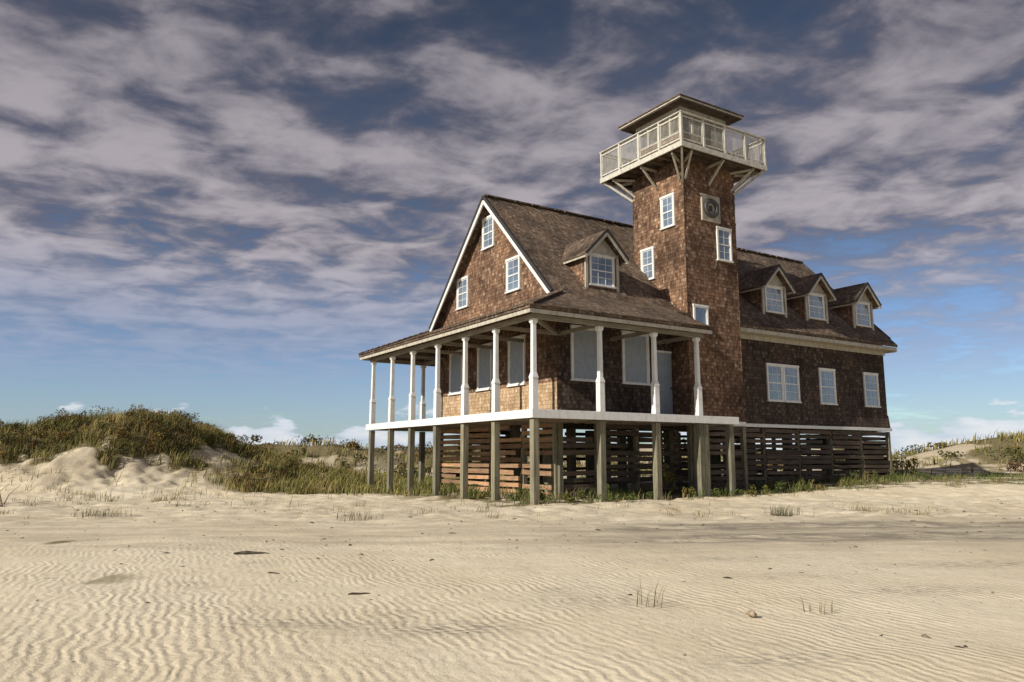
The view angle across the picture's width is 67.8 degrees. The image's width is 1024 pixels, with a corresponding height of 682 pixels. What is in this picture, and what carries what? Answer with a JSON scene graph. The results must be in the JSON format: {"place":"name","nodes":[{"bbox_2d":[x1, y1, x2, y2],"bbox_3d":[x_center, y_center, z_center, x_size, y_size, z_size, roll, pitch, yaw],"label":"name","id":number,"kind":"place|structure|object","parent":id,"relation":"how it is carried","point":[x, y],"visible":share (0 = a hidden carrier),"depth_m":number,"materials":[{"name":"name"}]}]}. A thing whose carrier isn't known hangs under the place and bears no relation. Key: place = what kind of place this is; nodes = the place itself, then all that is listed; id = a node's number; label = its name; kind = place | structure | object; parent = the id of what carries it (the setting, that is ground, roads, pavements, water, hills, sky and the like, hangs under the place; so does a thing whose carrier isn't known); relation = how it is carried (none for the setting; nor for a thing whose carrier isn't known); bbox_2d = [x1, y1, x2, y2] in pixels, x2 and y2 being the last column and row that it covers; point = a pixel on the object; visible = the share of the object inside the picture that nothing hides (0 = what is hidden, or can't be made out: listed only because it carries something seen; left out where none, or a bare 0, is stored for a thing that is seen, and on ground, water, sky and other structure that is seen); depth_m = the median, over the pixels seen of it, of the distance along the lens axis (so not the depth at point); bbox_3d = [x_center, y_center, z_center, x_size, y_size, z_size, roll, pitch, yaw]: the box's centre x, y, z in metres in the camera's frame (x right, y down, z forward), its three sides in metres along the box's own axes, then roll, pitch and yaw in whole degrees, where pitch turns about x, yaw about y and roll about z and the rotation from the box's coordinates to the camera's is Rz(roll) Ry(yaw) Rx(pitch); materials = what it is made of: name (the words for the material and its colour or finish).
{"place":"outdoors","nodes":[
{"label":"outdoors","id":0,"kind":"place"},
{"bbox_2d":[0,418,1023,681],"bbox_3d":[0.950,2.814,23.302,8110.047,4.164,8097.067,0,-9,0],"label":"ground","id":1,"kind":"structure","parent":0,"point":[536,600],"depth_m":7.78,"materials":[{"name":"beige sand"}]},
{"bbox_2d":[0,483,19,503],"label":"dead bush","id":2,"kind":"object","parent":1,"relation":"on","point":[8,495],"visible":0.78,"depth_m":19.99,"materials":[{"name":"beige plant"}]},
{"bbox_2d":[60,505,131,517],"bbox_3d":[-8.928,3.670,16.488,1.257,0.327,1.194,-6,-11,35],"label":"grass tuft","id":3,"kind":"object","parent":1,"relation":"on","point":[96,512],"visible":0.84,"depth_m":16.38,"materials":[{"name":"green plant"}]},
{"bbox_2d":[234,551,266,553],"bbox_3d":[-3.401,2.750,9.898,0.423,0.053,0.076,0,-9,0],"label":"driftwood","id":4,"kind":"object","parent":1,"relation":"on","point":[247,552],"visible":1,"depth_m":9.88,"materials":[{"name":"wood"}]},
{"bbox_2d":[348,592,369,594],"bbox_3d":[-1.430,2.361,7.127,0.203,0.022,0.033,1,-9,-8],"label":"driftwood","id":5,"kind":"object","parent":1,"relation":"on","point":[354,593],"visible":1,"depth_m":7.11,"materials":[{"name":"brown wood"}]},
{"bbox_2d":[337,508,383,520],"bbox_3d":[-3.155,3.589,15.855,1.019,0.306,1.142,0,-9,0],"label":"grass tuft","id":6,"kind":"object","parent":1,"relation":"on","point":[351,517],"visible":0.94,"depth_m":15.79,"materials":[{"name":"green plant"}]},
{"bbox_2d":[0,406,1023,518],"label":"dune grass","id":7,"kind":"structure","parent":1,"relation":"on","point":[306,480],"depth_m":27.85,"materials":[{"name":"green plant"}]},
{"bbox_2d":[0,404,1023,503],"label":"dune shrubs","id":8,"kind":"object","parent":1,"relation":"on","point":[1011,450],"visible":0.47,"depth_m":28.51,"materials":[{"name":"green plant"}]},
{"bbox_2d":[0,499,1023,659],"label":"beach debris","id":9,"kind":"object","parent":1,"relation":"on","point":[923,635],"visible":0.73,"depth_m":11.85,"materials":[{"name":"brown plant"}]},
{"bbox_2d":[367,418,828,504],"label":"piles","id":10,"kind":"object","parent":1,"relation":"on","point":[705,459],"visible":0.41,"depth_m":23.82,"materials":[{"name":"grey wood"}]},
{"bbox_2d":[371,418,719,431],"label":"deck boards","id":11,"kind":"object","parent":10,"relation":"on","point":[511,422],"visible":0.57,"depth_m":23.23,"materials":[{"name":"grey wood"}]},
{"bbox_2d":[366,409,891,433],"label":"deck fascia","id":12,"kind":"structure","parent":10,"relation":"on","point":[561,414],"depth_m":22.58,"materials":[{"name":"white wood"}]},
{"bbox_2d":[369,318,702,423],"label":"porch posts","id":13,"kind":"object","parent":12,"relation":"on","point":[533,377],"visible":0.88,"depth_m":23.11,"materials":[{"name":"white wood"}]},
{"bbox_2d":[358,289,712,361],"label":"porch roof shingles","id":14,"kind":"object","parent":13,"relation":"on","point":[557,300],"visible":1,"depth_m":22.85,"materials":[{"name":"brown wood"}]},
{"bbox_2d":[370,313,702,366],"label":"porch beams","id":15,"kind":"structure","parent":13,"relation":"on","point":[588,324],"depth_m":23.17,"materials":[{"name":"white wood"}]},
{"bbox_2d":[360,308,896,361],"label":"eave trim","id":16,"kind":"structure","parent":13,"relation":"on","point":[786,338],"depth_m":27.84,"materials":[{"name":"beige paint"}]},
{"bbox_2d":[509,311,890,432],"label":"wing walls","id":17,"kind":"structure","parent":12,"relation":"on","point":[849,410],"depth_m":28.24,"materials":[{"name":"brown wood"}]},
{"bbox_2d":[440,211,556,397],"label":"shingle walls","id":18,"kind":"structure","parent":17,"relation":"attached to","point":[485,270],"depth_m":26.46,"materials":[{"name":"brown wood"}]},
{"bbox_2d":[429,200,549,330],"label":"rake trim","id":19,"kind":"structure","parent":18,"relation":"attached to","point":[464,249],"depth_m":27.24,"materials":[{"name":"white wood"}]},
{"bbox_2d":[441,381,556,416],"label":"porch wall shingles","id":20,"kind":"object","parent":17,"relation":"attached to","point":[514,398],"visible":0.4,"depth_m":25.27,"materials":[{"name":"brown wood"}]},
{"bbox_2d":[451,330,646,392],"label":"window boards","id":21,"kind":"object","parent":17,"relation":"attached to","point":[585,354],"depth_m":24.75,"materials":[{"name":"grey wood"}]},
{"bbox_2d":[429,195,890,338],"bbox_3d":[6.401,-2.338,31.364,17.660,4.259,8.278,5,-10,-32],"label":"rake shingle edge","id":22,"kind":"object","parent":17,"relation":"on","point":[521,249],"visible":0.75,"depth_m":26.17,"materials":[{"name":"white wood"}]},
{"bbox_2d":[448,192,880,407],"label":"window frames","id":23,"kind":"structure","parent":17,"relation":"attached to","point":[706,307],"depth_m":26.78,"materials":[{"name":"white wood"}]},
{"bbox_2d":[459,197,877,405],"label":"window panes","id":24,"kind":"object","parent":23,"relation":"in","point":[701,317],"visible":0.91,"depth_m":28.34,"materials":[{"name":"glass"}]},
{"bbox_2d":[657,350,671,353],"bbox_3d":[5.005,1.449,25.251,0.790,2.270,0.070,5,-10,-32],"label":"door frame","id":25,"kind":"object","parent":17,"relation":"attached to","point":[660,351],"visible":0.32,"depth_m":25.43,"materials":[{"name":"white wood"}]},
{"bbox_2d":[657,352,672,413],"bbox_3d":[5.032,1.487,25.267,0.720,2.200,0.062,5,-10,-32],"label":"door","id":26,"kind":"structure","parent":17,"relation":"in","point":[664,368],"depth_m":25.28,"materials":[{"name":"white paint"}]},
{"bbox_2d":[433,194,897,346],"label":"roof shingles","id":27,"kind":"object","parent":17,"relation":"on","point":[544,236],"visible":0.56,"depth_m":27.77,"materials":[{"name":"brown wood"}]},
{"bbox_2d":[567,239,870,328],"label":"dormer walls","id":28,"kind":"structure","parent":27,"relation":"on","point":[577,267],"depth_m":29.11,"materials":[{"name":"brown wood"}]},
{"bbox_2d":[561,230,878,307],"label":"dormer roofs","id":29,"kind":"structure","parent":28,"relation":"on","point":[760,277],"depth_m":29.78,"materials":[{"name":"brown wood"}]},
{"bbox_2d":[585,229,881,305],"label":"dormer edges","id":30,"kind":"object","parent":29,"relation":"attached to","point":[628,259],"visible":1,"depth_m":29.01,"materials":[{"name":"wood"}]},
{"bbox_2d":[563,233,881,330],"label":"dormer trim","id":31,"kind":"structure","parent":28,"relation":"attached to","point":[601,246],"depth_m":29.21,"materials":[{"name":"white wood"}]},
{"bbox_2d":[632,158,744,421],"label":"tower shingles","id":32,"kind":"object","parent":17,"relation":"attached to","point":[712,282],"visible":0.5,"depth_m":26.02,"materials":[{"name":"brown wood"}]},
{"bbox_2d":[599,110,766,177],"bbox_3d":[6.173,-6.636,27.816,4.220,1.029,4.220,5,-10,-32],"label":"balcony railing","id":33,"kind":"object","parent":32,"relation":"attached to","point":[744,149],"visible":0.57,"depth_m":26.43,"materials":[{"name":"white wood"}]},
{"bbox_2d":[603,117,762,174],"bbox_3d":[6.173,-6.617,27.813,4.108,0.710,4.108,5,-10,-32],"label":"railing wire mesh","id":34,"kind":"object","parent":33,"relation":"attached to","point":[608,164],"visible":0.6,"depth_m":26.41,"materials":[{"name":"paint"}]},
{"bbox_2d":[603,146,763,202],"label":"balcony braces","id":35,"kind":"object","parent":32,"relation":"attached to","point":[689,155],"visible":0.74,"depth_m":26.98,"materials":[{"name":"white wood"}]},
{"bbox_2d":[600,140,766,190],"bbox_3d":[6.173,-6.039,27.725,4.200,0.180,4.200,5,-10,-32],"label":"balcony structure","id":36,"kind":"object","parent":32,"relation":"attached to","point":[761,167],"visible":0.68,"depth_m":26.23,"materials":[{"name":"white wood"}]},
{"bbox_2d":[606,146,760,187],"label":"balcony boards","id":37,"kind":"object","parent":36,"relation":"attached to","point":[696,156],"visible":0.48,"depth_m":26.62,"materials":[{"name":"wood"}]},
{"bbox_2d":[700,193,720,223],"bbox_3d":[6.870,-4.582,26.399,0.881,0.940,0.070,5,-10,-32],"label":"life ring board","id":38,"kind":"object","parent":32,"relation":"attached to","point":[704,215],"visible":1,"depth_m":26.35,"materials":[{"name":"white wood"}]},
{"bbox_2d":[704,198,718,217],"bbox_3d":[6.902,-4.589,26.349,0.710,0.710,0.120,5,-10,-32],"label":"life ring","id":39,"kind":"object","parent":38,"relation":"attached to","point":[710,208],"visible":1,"depth_m":26.32,"materials":[{"name":"beige paint"}]},
{"bbox_2d":[636,577,672,607],"bbox_3d":[1.231,2.150,6.557,0.336,0.281,0.315,-2,-9,15],"label":"grass tuft","id":40,"kind":"object","parent":1,"relation":"on","point":[647,597],"visible":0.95,"depth_m":6.51,"materials":[{"name":"beige plant"}]},
{"bbox_2d":[440,422,892,499],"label":"skirting posts","id":41,"kind":"object","parent":1,"relation":"on","point":[557,456],"visible":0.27,"depth_m":24.67,"materials":[{"name":"brown wood"}]},
{"bbox_2d":[440,423,556,495],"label":"skirting slats","id":42,"kind":"object","parent":41,"relation":"attached to","point":[513,452],"visible":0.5,"depth_m":25.86,"materials":[{"name":"brown wood"}]},
{"bbox_2d":[443,424,890,496],"bbox_3d":[6.701,4.664,30.013,17.069,2.283,8.562,5,-10,-32],"label":"skirting slats side","id":43,"kind":"object","parent":41,"relation":"attached to","point":[874,451],"visible":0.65,"depth_m":27.64,"materials":[{"name":"brown wood"}]},
{"bbox_2d":[745,610,756,616],"bbox_3d":[1.900,2.168,6.058,0.080,0.058,0.087,-5,-10,32],"label":"whelk shell","id":44,"kind":"object","parent":1,"relation":"on","point":[751,613],"visible":1,"depth_m":6.04},
{"bbox_2d":[763,505,815,516],"bbox_3d":[6.119,3.732,16.934,0.994,0.415,0.948,1,-9,-8],"label":"grass tuft","id":45,"kind":"object","parent":1,"relation":"on","point":[780,513],"visible":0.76,"depth_m":16.87,"materials":[{"name":"green plant"}]},
{"bbox_2d":[800,596,832,614],"bbox_3d":[2.541,2.174,6.278,0.284,0.148,0.186,0,-9,0],"label":"grass tuft","id":46,"kind":"object","parent":1,"relation":"on","point":[819,607],"visible":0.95,"depth_m":6.29,"materials":[{"name":"beige plant"}]},
{"bbox_2d":[842,502,878,511],"bbox_3d":[8.176,3.911,18.014,0.978,0.275,0.816,-5,-10,27],"label":"grass tuft","id":47,"kind":"object","parent":1,"relation":"on","point":[860,509],"visible":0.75,"depth_m":17.86,"materials":[{"name":"beige plant"}]},
{"bbox_2d":[0,0,1023,455],"label":"sky","id":48,"kind":"structure","parent":0,"point":[211,209],"materials":[{"name":"blue"}]},
{"bbox_2d":[390,307,697,348],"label":"porch ceiling","id":49,"kind":"structure","parent":0,"point":[526,308],"depth_m":22.98,"materials":[{"name":"grey wood"}]},
{"bbox_2d":[637,133,723,160],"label":"lookout cabin walls","id":50,"kind":"structure","parent":0,"point":[673,139],"depth_m":27.00,"materials":[{"name":"white wood"}]},
{"bbox_2d":[619,95,742,152],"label":"lookout cabin trim","id":51,"kind":"structure","parent":50,"relation":"attached to","point":[663,116],"depth_m":27.08,"materials":[{"name":"white wood"}]},
{"bbox_2d":[618,93,743,128],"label":"lookout roof","id":52,"kind":"structure","parent":51,"relation":"on","point":[684,96],"depth_m":26.93,"materials":[{"name":"brown wood"}]},
{"bbox_2d":[620,97,741,140],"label":"lookout soffit","id":53,"kind":"structure","parent":52,"relation":"attached to","point":[728,119],"depth_m":27.21,"materials":[{"name":"white wood"}]},
{"bbox_2d":[682,114,721,141],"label":"lookout panes","id":54,"kind":"object","parent":50,"relation":"in","point":[696,122],"visible":0.07,"depth_m":26.97,"materials":[{"name":"grey glass"}]}
]}

